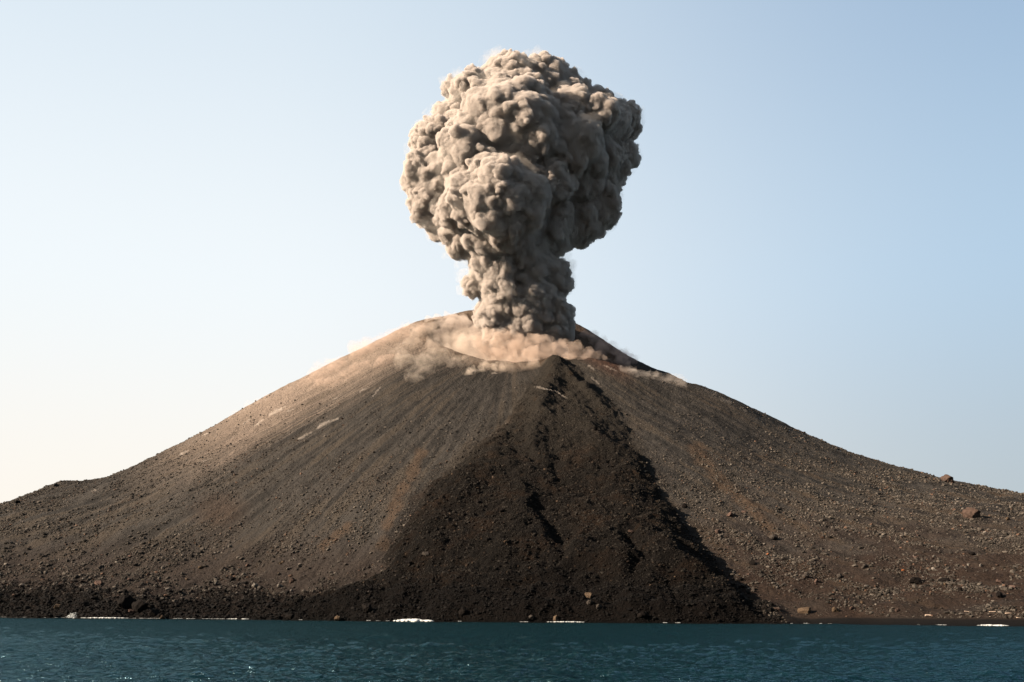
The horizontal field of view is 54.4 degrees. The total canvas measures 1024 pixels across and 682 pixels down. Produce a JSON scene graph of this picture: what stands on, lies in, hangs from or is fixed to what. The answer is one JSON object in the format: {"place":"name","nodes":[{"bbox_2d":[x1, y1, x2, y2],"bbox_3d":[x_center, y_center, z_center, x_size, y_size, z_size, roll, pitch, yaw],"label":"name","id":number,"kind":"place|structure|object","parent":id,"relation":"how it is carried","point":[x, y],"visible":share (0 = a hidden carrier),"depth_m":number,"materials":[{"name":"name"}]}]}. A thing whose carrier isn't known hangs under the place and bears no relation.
{"place":"outdoors","nodes":[
{"label":"outdoors","id":0,"kind":"place"},
{"bbox_2d":[0,308,1023,623],"bbox_3d":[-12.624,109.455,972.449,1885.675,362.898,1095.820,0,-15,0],"label":"volcano slope","id":1,"kind":"structure","parent":0,"point":[496,348],"depth_m":795.38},
{"bbox_2d":[54,604,62,608],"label":"boulder","id":2,"kind":"object","parent":1,"relation":"on","point":[57,606],"visible":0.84,"depth_m":630.06,"materials":[{"name":"brown stone"}]},
{"bbox_2d":[94,580,101,584],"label":"boulder","id":3,"kind":"object","parent":1,"relation":"on","point":[96,582],"visible":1,"depth_m":681.77,"materials":[{"name":"brown stone"}]},
{"bbox_2d":[118,593,134,609],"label":"boulder","id":4,"kind":"object","parent":1,"relation":"on","point":[126,600],"visible":0.71,"depth_m":606.95,"materials":[{"name":"black stone"}]},
{"bbox_2d":[132,599,147,611],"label":"boulder","id":5,"kind":"object","parent":1,"relation":"on","point":[139,605],"visible":0.98,"depth_m":600.89,"materials":[{"name":"grey stone"}]},
{"bbox_2d":[148,609,158,615],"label":"boulder","id":6,"kind":"object","parent":1,"relation":"on","point":[153,612],"visible":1,"depth_m":587.14,"materials":[{"name":"brown stone"}]},
{"bbox_2d":[0,549,782,622],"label":"shore rocks","id":7,"kind":"object","parent":1,"relation":"on","point":[178,613],"visible":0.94,"depth_m":534.22,"materials":[{"name":"stone"}]},
{"bbox_2d":[459,607,468,614],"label":"boulder","id":8,"kind":"object","parent":7,"relation":"on","point":[463,611],"visible":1,"depth_m":492.41,"materials":[{"name":"grey stone"}]},
{"bbox_2d":[699,612,708,617],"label":"boulder","id":9,"kind":"object","parent":7,"relation":"on","point":[704,614],"visible":1,"depth_m":468.83,"materials":[{"name":"stone"}]},
{"bbox_2d":[0,373,1023,622],"bbox_3d":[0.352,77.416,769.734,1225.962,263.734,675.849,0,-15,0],"label":"scree","id":10,"kind":"structure","parent":1,"relation":"on","point":[72,575],"depth_m":708.95,"materials":[{"name":"gravel"}]},
{"bbox_2d":[768,534,777,538],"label":"boulder","id":11,"kind":"object","parent":1,"relation":"on","point":[773,536],"visible":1,"depth_m":612.65,"materials":[{"name":"grey stone"}]},
{"bbox_2d":[797,607,810,613],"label":"boulder","id":12,"kind":"object","parent":1,"relation":"on","point":[805,610],"visible":1,"depth_m":482.89,"materials":[{"name":"beige stone"}]},
{"bbox_2d":[832,607,839,611],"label":"boulder","id":13,"kind":"object","parent":1,"relation":"on","point":[834,609],"visible":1,"depth_m":479.40,"materials":[{"name":"brown stone"}]},
{"bbox_2d":[909,577,922,583],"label":"boulder","id":14,"kind":"object","parent":1,"relation":"on","point":[916,580],"visible":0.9,"depth_m":510.96,"materials":[{"name":"black stone"}]},
{"bbox_2d":[938,578,948,581],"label":"boulder","id":15,"kind":"object","parent":1,"relation":"on","point":[943,579],"visible":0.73,"depth_m":504.92,"materials":[{"name":"black stone"}]},
{"bbox_2d":[940,474,953,482],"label":"boulder","id":16,"kind":"object","parent":1,"relation":"on","point":[947,478],"visible":0.81,"depth_m":832.90,"materials":[{"name":"brown stone"}]},
{"bbox_2d":[962,507,980,518],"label":"boulder","id":17,"kind":"object","parent":1,"relation":"on","point":[969,512],"visible":0.96,"depth_m":665.49,"materials":[{"name":"brown stone"}]},
{"bbox_2d":[996,591,1003,597],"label":"boulder","id":18,"kind":"object","parent":1,"relation":"on","point":[999,594],"visible":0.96,"depth_m":455.52,"materials":[{"name":"black stone"}]},
{"bbox_2d":[0,618,1023,681],"bbox_3d":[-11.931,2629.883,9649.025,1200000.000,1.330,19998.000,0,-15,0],"label":"sea","id":19,"kind":"structure","parent":0,"point":[97,650],"depth_m":115.76,"materials":[{"name":"liquid"}]},
{"bbox_2d":[66,613,76,617],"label":"wave splash","id":20,"kind":"object","parent":19,"relation":"on","point":[71,616],"visible":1,"depth_m":599.43,"materials":[{"name":"white liquid"}]},
{"bbox_2d":[91,617,123,618],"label":"breaking wave","id":21,"kind":"object","parent":19,"relation":"on","point":[106,617],"visible":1,"depth_m":588.05,"materials":[{"name":"white liquid"}]},
{"bbox_2d":[394,619,432,621],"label":"breaking wave","id":22,"kind":"object","parent":19,"relation":"on","point":[410,620],"visible":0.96,"depth_m":492.14,"materials":[{"name":"white liquid"}]},
{"bbox_2d":[44,617,917,624],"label":"surf","id":23,"kind":"structure","parent":19,"relation":"on","point":[366,620],"depth_m":574.31,"materials":[{"name":"white liquid"}]},
{"bbox_2d":[554,621,580,622],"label":"breaking wave","id":24,"kind":"object","parent":19,"relation":"on","point":[566,621],"visible":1,"depth_m":477.61,"materials":[{"name":"white liquid"}]},
{"bbox_2d":[979,624,1008,625],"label":"breaking wave","id":25,"kind":"object","parent":19,"relation":"on","point":[993,625],"visible":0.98,"depth_m":413.45,"materials":[{"name":"white liquid"}]},
{"bbox_2d":[0,0,1023,502],"label":"sky","id":26,"kind":"structure","parent":0,"point":[808,215],"materials":[{"name":"blue"}]},
{"bbox_2d":[282,355,764,623],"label":"lava field","id":27,"kind":"structure","parent":0,"point":[567,373],"depth_m":600.97,"materials":[{"name":"black stone"}]},
{"bbox_2d":[285,614,294,618],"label":"boulder","id":28,"kind":"object","parent":27,"relation":"on","point":[289,616],"visible":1,"depth_m":540.07,"materials":[{"name":"grey stone"}]},
{"bbox_2d":[362,603,371,612],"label":"boulder","id":29,"kind":"object","parent":27,"relation":"on","point":[367,608],"visible":1,"depth_m":520.73,"materials":[{"name":"grey stone"}]},
{"bbox_2d":[585,592,592,597],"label":"boulder","id":30,"kind":"object","parent":27,"relation":"on","point":[588,595],"visible":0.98,"depth_m":497.19,"materials":[{"name":"beige stone"}]},
{"bbox_2d":[637,611,646,617],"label":"boulder","id":31,"kind":"object","parent":27,"relation":"on","point":[642,614],"visible":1,"depth_m":470.27,"materials":[{"name":"stone"}]},
{"bbox_2d":[777,612,1023,626],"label":"beach","id":32,"kind":"structure","parent":0,"point":[974,621],"depth_m":446.44,"materials":[{"name":"brown sand"}]}
]}

